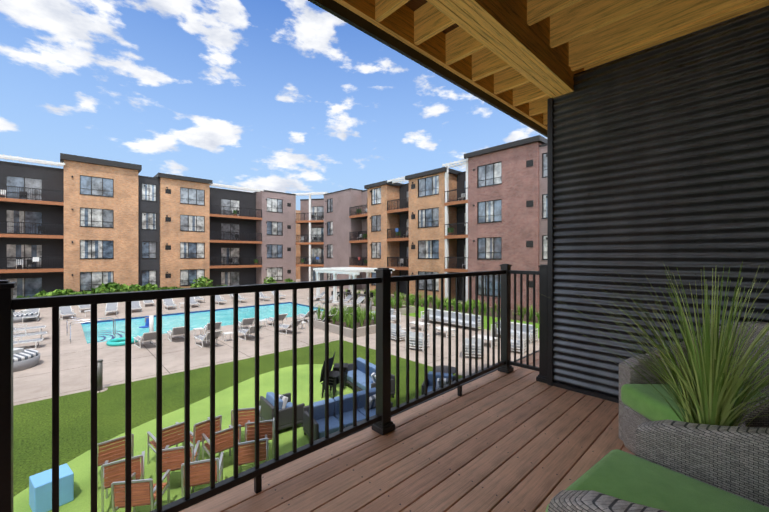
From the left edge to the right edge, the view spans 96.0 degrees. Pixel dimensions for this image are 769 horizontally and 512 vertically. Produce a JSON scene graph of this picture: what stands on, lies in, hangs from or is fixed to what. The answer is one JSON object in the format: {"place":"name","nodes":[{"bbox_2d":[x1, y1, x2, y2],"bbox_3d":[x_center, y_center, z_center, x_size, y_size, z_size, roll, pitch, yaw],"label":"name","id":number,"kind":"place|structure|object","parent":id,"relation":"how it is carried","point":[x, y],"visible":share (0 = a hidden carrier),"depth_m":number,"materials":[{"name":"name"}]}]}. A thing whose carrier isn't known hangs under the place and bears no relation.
{"place":"outdoors","nodes":[
{"label":"outdoors","id":0,"kind":"place"},
{"bbox_2d":[0,0,546,209],"label":"sky","id":1,"kind":"structure","parent":0,"point":[285,96],"materials":[{"name":"blue"}]},
{"bbox_2d":[13,295,538,511],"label":"lawn","id":2,"kind":"structure","parent":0,"point":[32,438],"depth_m":9.68,"materials":[{"name":"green plant"}]},
{"bbox_2d":[29,463,73,511],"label":"cube seat","id":3,"kind":"object","parent":2,"relation":"on","point":[40,492],"visible":0.96,"depth_m":5.99,"materials":[{"name":"blue plastic"}]},
{"bbox_2d":[90,359,107,392],"bbox_3d":[-9.221,3.862,11.188,0.440,0.990,0.429,0,0,-43],"label":"bollard light","id":4,"kind":"object","parent":2,"relation":"on","point":[100,388],"visible":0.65,"depth_m":11.15,"materials":[{"name":"grey metal"}]},
{"bbox_2d":[97,434,133,490],"bbox_3d":[-5.299,3.906,6.758,0.585,0.896,0.625,0,0,-44],"label":"slatted chair","id":5,"kind":"object","parent":2,"relation":"on","point":[115,453],"visible":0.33,"depth_m":6.52,"materials":[{"name":"brown wood"}]},
{"bbox_2d":[101,451,144,511],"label":"slatted chair","id":6,"kind":"object","parent":2,"relation":"on","point":[112,475],"visible":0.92,"depth_m":5.84,"materials":[{"name":"brown wood"}]},
{"bbox_2d":[111,469,170,511],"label":"slatted chair","id":7,"kind":"object","parent":2,"relation":"on","point":[143,492],"visible":0.92,"depth_m":5.35,"materials":[{"name":"brown wood"}]},
{"bbox_2d":[147,422,183,463],"bbox_3d":[-4.545,3.906,7.258,0.625,0.896,0.585,0,0,40],"label":"slatted chair","id":8,"kind":"object","parent":2,"relation":"on","point":[176,438],"visible":0.62,"depth_m":7.11,"materials":[{"name":"brown wood"}]},
{"bbox_2d":[162,440,199,491],"bbox_3d":[-3.861,3.906,6.528,0.585,0.896,0.625,0,0,-19],"label":"slatted chair","id":9,"kind":"object","parent":2,"relation":"on","point":[172,461],"visible":0.65,"depth_m":6.26,"materials":[{"name":"brown wood"}]},
{"bbox_2d":[182,415,221,454],"bbox_3d":[-3.955,3.906,7.500,0.625,0.896,0.585,0,0,39],"label":"slatted chair","id":10,"kind":"object","parent":2,"relation":"on","point":[197,433],"visible":0.6,"depth_m":7.28,"materials":[{"name":"brown wood"}]},
{"bbox_2d":[181,452,223,497],"bbox_3d":[-3.203,3.906,6.123,0.585,0.896,0.625,0,0,-19],"label":"slatted chair","id":11,"kind":"object","parent":2,"relation":"on","point":[199,474],"visible":0.65,"depth_m":5.86,"materials":[{"name":"brown wood"}]},
{"bbox_2d":[202,424,240,466],"bbox_3d":[-3.359,3.906,7.135,0.585,0.896,0.625,0,0,-43],"label":"slatted chair","id":12,"kind":"object","parent":2,"relation":"on","point":[224,441],"visible":0.71,"depth_m":6.94,"materials":[{"name":"brown wood"}]},
{"bbox_2d":[231,406,260,447],"bbox_3d":[-3.243,3.906,8.134,0.585,0.896,0.625,0,0,-14],"label":"slatted chair","id":13,"kind":"object","parent":2,"relation":"on","point":[242,419],"visible":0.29,"depth_m":7.85,"materials":[{"name":"brown wood"}]},
{"bbox_2d":[238,434,268,465],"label":"slatted chair","id":14,"kind":"object","parent":2,"relation":"on","point":[246,454],"visible":0.62,"depth_m":6.48,"materials":[{"name":"brown wood"}]},
{"bbox_2d":[245,418,273,464],"bbox_3d":[-2.688,3.906,7.517,0.585,0.896,0.625,0,0,-15],"label":"slatted chair","id":15,"kind":"object","parent":2,"relation":"on","point":[264,428],"visible":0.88,"depth_m":7.25,"materials":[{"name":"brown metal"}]},
{"bbox_2d":[259,392,304,429],"bbox_3d":[-2.645,3.954,8.921,0.850,0.798,0.950,0,0,-38],"label":"outdoor armchair","id":16,"kind":"object","parent":2,"relation":"on","point":[285,410],"visible":0.71,"depth_m":8.68,"materials":[{"name":"grey wicker"}]},
{"bbox_2d":[320,357,343,398],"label":"stacked cafe chairs","id":17,"kind":"object","parent":2,"relation":"on","point":[333,378],"visible":0.77,"depth_m":10.58,"materials":[{"name":"black metal"}]},
{"bbox_2d":[331,352,347,389],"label":"stacked cafe chairs","id":18,"kind":"object","parent":2,"relation":"on","point":[336,367],"visible":0.58,"depth_m":11.32,"materials":[{"name":"black metal"}]},
{"bbox_2d":[303,388,392,440],"bbox_3d":[-0.885,3.954,8.651,2.100,0.798,0.850,0,0,-33],"label":"outdoor sofa","id":19,"kind":"object","parent":2,"relation":"on","point":[318,419],"visible":0.4,"depth_m":8.50,"materials":[{"name":"blue fabric"},{"name":"dark wicker"}]},
{"bbox_2d":[346,357,394,397],"bbox_3d":[-0.588,3.954,11.258,0.850,0.798,2.100,0,0,-33],"label":"sofa","id":20,"kind":"object","parent":2,"relation":"on","point":[361,374],"visible":0.5,"depth_m":11.23,"materials":[{"name":"plain blue canvas"},{"name":"dark wicker"}]},
{"bbox_2d":[421,371,455,394],"bbox_3d":[1.646,3.954,10.336,0.950,0.798,0.850,0,0,17],"label":"outdoor armchair","id":21,"kind":"object","parent":2,"relation":"on","point":[430,380],"visible":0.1,"depth_m":10.44,"materials":[{"name":"grey"}]},
{"bbox_2d":[345,288,536,320],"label":"shrubs","id":22,"kind":"object","parent":2,"relation":"on","point":[402,297],"visible":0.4,"depth_m":29.61,"materials":[{"name":"green plant"}]},
{"bbox_2d":[436,365,455,373],"bbox_3d":[2.043,4.091,11.667,0.840,0.545,0.840,0,0,-43],"label":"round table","id":23,"kind":"object","parent":2,"relation":"on","point":[453,369],"visible":0.42,"depth_m":11.64,"materials":[{"name":"grey"}]},
{"bbox_2d":[13,279,538,405],"bbox_3d":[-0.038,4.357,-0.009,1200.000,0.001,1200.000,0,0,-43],"label":"pool deck","id":24,"kind":"object","parent":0,"point":[32,384],"visible":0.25,"depth_m":16.48,"materials":[{"name":"concrete"}]},
{"bbox_2d":[13,310,39,322],"bbox_3d":[-24.606,3.695,23.292,2.014,1.325,2.000,0,0,-33],"label":"round daybed","id":25,"kind":"object","parent":24,"relation":"on","point":[17,317],"visible":0.29,"depth_m":23.00,"materials":[{"name":"fabric"}]},
{"bbox_2d":[13,348,40,372],"bbox_3d":[-14.706,3.695,13.379,2.000,1.325,2.014,0,0,27],"label":"round daybed","id":26,"kind":"object","parent":24,"relation":"on","point":[24,359],"visible":0.69,"depth_m":13.43,"materials":[{"name":"wicker"}]},
{"bbox_2d":[13,336,43,348],"bbox_3d":[-17.176,3.943,16.108,1.830,0.828,0.705,0,0,-38],"label":"sun lounger","id":27,"kind":"object","parent":24,"relation":"on","point":[38,340],"visible":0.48,"depth_m":16.30,"materials":[{"name":"white plastic"}]},
{"bbox_2d":[13,324,45,334],"bbox_3d":[-20.017,3.943,19.137,1.830,0.828,0.705,0,0,-41],"label":"sun lounger","id":28,"kind":"object","parent":24,"relation":"on","point":[28,328],"visible":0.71,"depth_m":19.29,"materials":[{"name":"white"}]},
{"bbox_2d":[13,330,47,340],"bbox_3d":[-18.363,3.943,17.522,0.705,0.828,1.830,0,0,42],"label":"sun lounger","id":29,"kind":"object","parent":24,"relation":"on","point":[26,334],"visible":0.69,"depth_m":17.73,"materials":[{"name":"white plastic"}]},
{"bbox_2d":[22,308,39,322],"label":"sun lounger","id":30,"kind":"object","parent":24,"relation":"on","point":[36,310],"visible":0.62,"depth_m":23.67,"materials":[{"name":"white plastic"}]},
{"bbox_2d":[59,306,75,319],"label":"sun lounger","id":31,"kind":"object","parent":24,"relation":"on","point":[65,310],"visible":0.81,"depth_m":24.56,"materials":[{"name":"white plastic"}]},
{"bbox_2d":[78,304,90,312],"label":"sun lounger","id":32,"kind":"object","parent":24,"relation":"on","point":[84,306],"visible":0.56,"depth_m":27.25,"materials":[{"name":"white plastic"}]},
{"bbox_2d":[105,302,117,315],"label":"sun lounger","id":33,"kind":"object","parent":24,"relation":"on","point":[109,307],"visible":0.94,"depth_m":26.28,"materials":[{"name":"white plastic"}]},
{"bbox_2d":[106,337,137,345],"bbox_3d":[-13.055,4.257,17.257,1.300,0.200,1.300,0,0,-43],"label":"pool float","id":34,"kind":"object","parent":24,"relation":"on","point":[115,342],"visible":0.65,"depth_m":17.04,"materials":[{"name":"teal plastic"}]},
{"bbox_2d":[131,301,141,312],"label":"sun lounger","id":35,"kind":"object","parent":24,"relation":"on","point":[135,304],"visible":0.6,"depth_m":27.50,"materials":[{"name":"white plastic"}]},
{"bbox_2d":[133,331,155,348],"bbox_3d":[-11.466,3.943,16.698,1.830,0.828,0.705,0,0,42],"label":"sun lounger","id":36,"kind":"object","parent":24,"relation":"on","point":[148,336],"visible":0.79,"depth_m":16.36,"materials":[{"name":"white"}]},
{"bbox_2d":[139,315,153,331],"bbox_3d":[-12.751,3.782,18.689,1.010,1.150,0.565,0,0,17],"label":"pool lift","id":37,"kind":"object","parent":24,"relation":"on","point":[149,322],"visible":0.71,"depth_m":18.60,"materials":[{"name":"blue"}]},
{"bbox_2d":[0,153,295,297],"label":"apartment building","id":38,"kind":"structure","parent":24,"relation":"on","point":[78,223],"depth_m":36.43,"materials":[{"name":"orange brick"}]},
{"bbox_2d":[143,300,153,306],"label":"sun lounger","id":39,"kind":"object","parent":24,"relation":"on","point":[148,301],"visible":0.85,"depth_m":30.42,"materials":[{"name":"white plastic"}]},
{"bbox_2d":[16,276,295,297],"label":"shrubs","id":40,"kind":"object","parent":24,"relation":"on","point":[111,287],"visible":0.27,"depth_m":34.07,"materials":[{"name":"green plant"}]},
{"bbox_2d":[163,298,176,309],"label":"sun lounger","id":41,"kind":"object","parent":24,"relation":"on","point":[168,302],"visible":0.92,"depth_m":28.86,"materials":[{"name":"white plastic"}]},
{"bbox_2d":[167,326,183,341],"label":"sun lounger","id":42,"kind":"object","parent":24,"relation":"on","point":[177,331],"visible":0.77,"depth_m":17.55,"materials":[{"name":"white"}]},
{"bbox_2d":[190,297,199,307],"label":"sun lounger","id":43,"kind":"object","parent":24,"relation":"on","point":[192,300],"visible":0.52,"depth_m":30.04,"materials":[{"name":"white plastic"}]},
{"bbox_2d":[66,302,324,343],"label":"pool handrails","id":44,"kind":"object","parent":24,"relation":"on","point":[89,320],"visible":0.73,"depth_m":18.88,"materials":[{"name":"silver metal"}]},
{"bbox_2d":[193,327,203,335],"bbox_3d":[-10.104,4.147,18.787,0.420,0.420,0.420,0,0,-43],"label":"side table","id":45,"kind":"object","parent":24,"relation":"on","point":[201,328],"visible":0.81,"depth_m":18.76,"materials":[{"name":"white"}]},
{"bbox_2d":[194,296,204,301],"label":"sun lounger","id":46,"kind":"object","parent":24,"relation":"on","point":[198,298],"visible":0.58,"depth_m":32.73,"materials":[{"name":"white plastic"}]},
{"bbox_2d":[81,302,322,343],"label":"swimming pool","id":47,"kind":"structure","parent":24,"relation":"on","point":[199,319],"depth_m":24.13,"materials":[{"name":"liquid"}]},
{"bbox_2d":[194,330,222,347],"bbox_3d":[-8.598,3.943,16.845,1.830,0.828,0.705,0,0,43],"label":"sun lounger","id":48,"kind":"object","parent":24,"relation":"on","point":[206,338],"visible":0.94,"depth_m":16.58,"materials":[{"name":"white"}]},
{"bbox_2d":[204,322,221,334],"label":"sun lounger","id":49,"kind":"object","parent":24,"relation":"on","point":[217,326],"visible":0.77,"depth_m":18.73,"materials":[{"name":"white"}]},
{"bbox_2d":[215,295,226,304],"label":"sun lounger","id":50,"kind":"object","parent":24,"relation":"on","point":[218,298],"visible":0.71,"depth_m":31.69,"materials":[{"name":"white plastic"}]},
{"bbox_2d":[222,332,232,341],"bbox_3d":[-8.016,4.147,17.728,0.420,0.420,0.420,0,0,-43],"label":"side table","id":51,"kind":"object","parent":24,"relation":"on","point":[226,333],"visible":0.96,"depth_m":17.70,"materials":[{"name":"white plastic"}]},
{"bbox_2d":[231,294,245,302],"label":"sun lounger","id":52,"kind":"object","parent":24,"relation":"on","point":[240,298],"visible":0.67,"depth_m":32.78,"materials":[{"name":"white plastic"}]},
{"bbox_2d":[238,318,254,329],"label":"sun lounger","id":53,"kind":"object","parent":24,"relation":"on","point":[247,321],"visible":0.77,"depth_m":19.98,"materials":[{"name":"white"}]},
{"bbox_2d":[238,324,263,340],"bbox_3d":[-7.116,3.943,18.235,1.830,0.828,0.705,0,0,45],"label":"sun lounger","id":54,"kind":"object","parent":24,"relation":"on","point":[249,331],"visible":0.75,"depth_m":17.90,"materials":[{"name":"white"}]},
{"bbox_2d":[259,292,270,300],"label":"sun lounger","id":55,"kind":"object","parent":24,"relation":"on","point":[261,295],"visible":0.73,"depth_m":34.17,"materials":[{"name":"white"}]},
{"bbox_2d":[265,313,287,326],"bbox_3d":[-6.818,3.943,21.730,0.705,0.828,1.830,0,0,-42],"label":"sun lounger","id":56,"kind":"object","parent":24,"relation":"on","point":[282,317],"visible":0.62,"depth_m":21.50,"materials":[{"name":"white plastic"}]},
{"bbox_2d":[279,319,303,333],"bbox_3d":[-5.437,3.943,19.622,1.830,0.828,0.705,0,0,38],"label":"sun lounger","id":57,"kind":"object","parent":24,"relation":"on","point":[285,326],"visible":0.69,"depth_m":19.42,"materials":[{"name":"white"}]},
{"bbox_2d":[296,210,299,278],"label":"apartment building","id":58,"kind":"structure","parent":24,"relation":"on","point":[297,250],"depth_m":65.34,"materials":[{"name":"orange brick"}]},
{"bbox_2d":[292,192,327,281],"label":"apartment corner balconies","id":59,"kind":"structure","parent":58,"relation":"attached to","point":[311,223],"depth_m":51.69,"materials":[{"name":"orange brick"}]},
{"bbox_2d":[185,350,538,508],"bbox_3d":[2.189,1.355,2.807,7.900,0.305,2.665,0,0,-43],"label":"deck frame","id":60,"kind":"object","parent":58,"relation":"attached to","point":[489,372],"depth_m":2.77,"materials":[{"name":"metal"}]},
{"bbox_2d":[0,264,546,511],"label":"balcony railing","id":61,"kind":"object","parent":60,"relation":"on","point":[381,422],"visible":0.9,"depth_m":1.85,"materials":[{"name":"black metal"}]},
{"bbox_2d":[179,352,538,511],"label":"deck board","id":62,"kind":"object","parent":60,"relation":"on","point":[230,498],"visible":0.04,"depth_m":2.09,"materials":[{"name":"brown wood"}]},
{"bbox_2d":[224,360,538,511],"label":"deck board","id":63,"kind":"object","parent":60,"relation":"on","point":[286,491],"visible":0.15,"depth_m":2.12,"materials":[{"name":"brown wood"}]},
{"bbox_2d":[268,371,538,511],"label":"deck board","id":64,"kind":"object","parent":60,"relation":"on","point":[320,495],"visible":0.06,"depth_m":2.09,"materials":[{"name":"brown wood"}]},
{"bbox_2d":[313,381,550,511],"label":"deck board","id":65,"kind":"object","parent":60,"relation":"on","point":[360,496],"depth_m":2.06,"materials":[{"name":"brown wood"}]},
{"bbox_2d":[262,367,616,511],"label":"deck screws","id":66,"kind":"object","parent":60,"relation":"on","point":[449,469],"visible":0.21,"depth_m":2.06,"materials":[{"name":"grey"}]},
{"bbox_2d":[357,386,568,511],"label":"deck board","id":67,"kind":"object","parent":60,"relation":"on","point":[408,492],"depth_m":2.05,"materials":[{"name":"brown wood"}]},
{"bbox_2d":[402,390,585,511],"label":"deck board","id":68,"kind":"object","parent":60,"relation":"on","point":[449,492],"depth_m":2.03,"materials":[{"name":"brown wood"}]},
{"bbox_2d":[446,395,604,511],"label":"deck board","id":69,"kind":"object","parent":60,"relation":"on","point":[504,480],"depth_m":2.02,"materials":[{"name":"brown wood"}]},
{"bbox_2d":[491,400,618,511],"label":"deck board","id":70,"kind":"object","parent":60,"relation":"on","point":[532,491],"depth_m":2.00,"materials":[{"name":"brown wood"}]},
{"bbox_2d":[535,414,623,511],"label":"deck board","id":71,"kind":"object","parent":60,"relation":"on","point":[607,441],"depth_m":2.09,"materials":[{"name":"brown wood"}]},
{"bbox_2d":[622,446,635,455],"bbox_3d":[2.192,1.220,2.731,7.800,0.025,0.136,0,0,-43],"label":"deck board","id":72,"kind":"object","parent":60,"relation":"on","point":[625,449],"depth_m":2.15,"materials":[{"name":"brown wood"}]},
{"bbox_3d":[2.487,1.220,2.416,7.800,0.025,0.136,0,0,-43],"label":"deck board","id":73,"kind":"object","parent":60,"relation":"on","visible":0},
{"bbox_2d":[546,419,768,511],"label":"wicker armchair","id":74,"kind":"object","parent":73,"relation":"on","point":[675,466],"visible":1,"depth_m":1.15,"materials":[{"name":"wicker"}]},
{"bbox_2d":[619,321,768,454],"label":"wicker armchair","id":75,"kind":"object","parent":73,"relation":"on","point":[640,403],"visible":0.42,"depth_m":2.02,"materials":[{"name":"wicker"}]},
{"bbox_3d":[2.979,1.220,1.890,7.800,0.025,0.136,0,0,-43],"label":"deck board","id":76,"kind":"object","parent":60,"relation":"on","visible":0},
{"bbox_2d":[547,5,768,402],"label":"wall","id":77,"kind":"structure","parent":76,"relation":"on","point":[657,156],"depth_m":2.68,"materials":[{"name":"metal"}]},
{"bbox_2d":[308,0,768,136],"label":"ceiling","id":78,"kind":"structure","parent":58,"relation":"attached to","point":[522,61],"depth_m":2.63,"materials":[{"name":"brown wood"}]},
{"bbox_2d":[297,310,317,320],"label":"sun lounger","id":79,"kind":"object","parent":24,"relation":"on","point":[303,316],"visible":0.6,"depth_m":22.75,"materials":[{"name":"white plastic"}]},
{"bbox_2d":[308,292,324,301],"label":"sun lounger","id":80,"kind":"object","parent":24,"relation":"on","point":[322,294],"visible":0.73,"depth_m":33.61,"materials":[{"name":"white"}]},
{"bbox_2d":[307,314,335,321],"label":"sun lounger","id":81,"kind":"object","parent":24,"relation":"on","point":[330,318],"visible":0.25,"depth_m":20.91,"materials":[{"name":"white"}]},
{"bbox_2d":[320,293,338,302],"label":"sun lounger","id":82,"kind":"object","parent":24,"relation":"on","point":[331,298],"visible":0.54,"depth_m":32.23,"materials":[{"name":"white"}]},
{"bbox_2d":[331,290,352,299],"bbox_3d":[-4.072,3.908,34.437,1.970,0.890,1.500,0,0,-43],"label":"dining set","id":83,"kind":"object","parent":24,"relation":"on","point":[348,291],"visible":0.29,"depth_m":34.20,"materials":[{"name":"grey"}]},
{"bbox_2d":[333,295,352,305],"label":"sun lounger","id":84,"kind":"object","parent":24,"relation":"on","point":[347,298],"visible":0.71,"depth_m":30.77,"materials":[{"name":"white"}]},
{"bbox_2d":[313,267,394,305],"bbox_3d":[-3.115,2.767,33.415,5.000,3.180,6.800,0,0,-43],"label":"pergola","id":85,"kind":"object","parent":24,"relation":"on","point":[354,272],"visible":0.69,"depth_m":32.44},
{"bbox_2d":[345,296,364,307],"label":"sun lounger","id":86,"kind":"object","parent":24,"relation":"on","point":[360,299],"visible":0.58,"depth_m":29.57,"materials":[{"name":"white plastic"}]},
{"bbox_2d":[348,292,372,303],"bbox_3d":[-2.226,3.908,32.466,1.970,0.890,1.500,0,0,-43],"label":"dining set","id":87,"kind":"object","parent":24,"relation":"on","point":[364,295],"visible":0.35,"depth_m":32.42,"materials":[{"name":"grey"}]},
{"bbox_2d":[308,303,414,337],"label":"raised planters","id":88,"kind":"object","parent":24,"relation":"on","point":[334,328],"visible":0.4,"depth_m":20.04,"materials":[{"name":"concrete"}]},
{"bbox_2d":[313,295,538,327],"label":"ornamental grasses","id":89,"kind":"object","parent":88,"relation":"in","point":[349,320],"visible":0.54,"depth_m":21.60,"materials":[{"name":"green plant"}]},
{"bbox_2d":[372,309,400,321],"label":"lounge chair","id":90,"kind":"object","parent":24,"relation":"on","point":[393,317],"visible":0.33,"depth_m":22.77,"materials":[{"name":"white"}]},
{"bbox_2d":[391,323,410,339],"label":"lounge chair","id":91,"kind":"object","parent":24,"relation":"on","point":[402,333],"visible":0.44,"depth_m":17.73,"materials":[{"name":"white"}]},
{"bbox_2d":[405,331,429,351],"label":"lounge chair","id":92,"kind":"object","parent":24,"relation":"on","point":[412,339],"visible":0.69,"depth_m":16.01,"materials":[{"name":"white"}]},
{"bbox_2d":[409,321,429,330],"bbox_3d":[2.053,4.163,20.581,0.700,0.380,1.100,0,0,-43],"label":"coffee table","id":93,"kind":"object","parent":24,"relation":"on","point":[420,323],"visible":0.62,"depth_m":20.41,"materials":[{"name":"white"}]},
{"bbox_2d":[427,309,430,325],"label":"lounge chair","id":94,"kind":"object","parent":24,"relation":"on","point":[428,316],"visible":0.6,"depth_m":21.68,"materials":[{"name":"grey"}]},
{"bbox_2d":[323,135,546,311],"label":"apartment building","id":95,"kind":"structure","parent":24,"relation":"on","point":[486,210],"depth_m":33.36,"materials":[{"name":"orange brick"}]},
{"bbox_2d":[436,326,455,337],"bbox_3d":[3.274,4.163,18.985,0.700,0.380,1.100,0,0,-33],"label":"coffee table","id":96,"kind":"object","parent":24,"relation":"on","point":[445,329],"visible":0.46,"depth_m":18.71,"materials":[{"name":"white"}]},
{"bbox_2d":[421,308,480,328],"bbox_3d":[4.142,3.939,21.716,0.850,0.829,4.190,0,0,-43],"label":"outdoor sofa","id":97,"kind":"object","parent":24,"relation":"on","point":[438,316],"visible":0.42,"depth_m":21.48,"materials":[{"name":"white fabric"}]},
{"bbox_2d":[465,338,480,356],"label":"lounge chair","id":98,"kind":"object","parent":24,"relation":"on","point":[473,346],"visible":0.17,"depth_m":14.68,"materials":[{"name":"white plastic"}]},
{"bbox_2d":[472,334,497,347],"bbox_3d":[4.905,4.163,16.950,1.100,0.380,0.700,0,0,42],"label":"coffee table","id":99,"kind":"object","parent":24,"relation":"on","point":[490,338],"visible":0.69,"depth_m":16.82,"materials":[{"name":"white"}]},
{"bbox_2d":[495,322,496,341],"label":"lounge chair","id":100,"kind":"object","parent":24,"relation":"on","point":[495,329],"visible":0.4,"depth_m":17.55,"materials":[{"name":"grey"}]},
{"bbox_2d":[491,320,537,343],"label":"lounge chair","id":101,"kind":"object","parent":24,"relation":"on","point":[524,330],"visible":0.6,"depth_m":17.86,"materials":[{"name":"white"}]},
{"bbox_2d":[511,332,525,354],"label":"lounge chair","id":102,"kind":"object","parent":24,"relation":"on","point":[518,342],"visible":0.54,"depth_m":15.54,"materials":[{"name":"white"}]},
{"bbox_3d":[1.281,0.997,1.363,0.300,0.420,0.300,0,0,-43],"label":"grass pot","id":103,"kind":"object","parent":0,"visible":0},
{"bbox_2d":[557,261,768,426],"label":"potted grass","id":104,"kind":"object","parent":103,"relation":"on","point":[710,390],"depth_m":1.31,"materials":[{"name":"green plant"}]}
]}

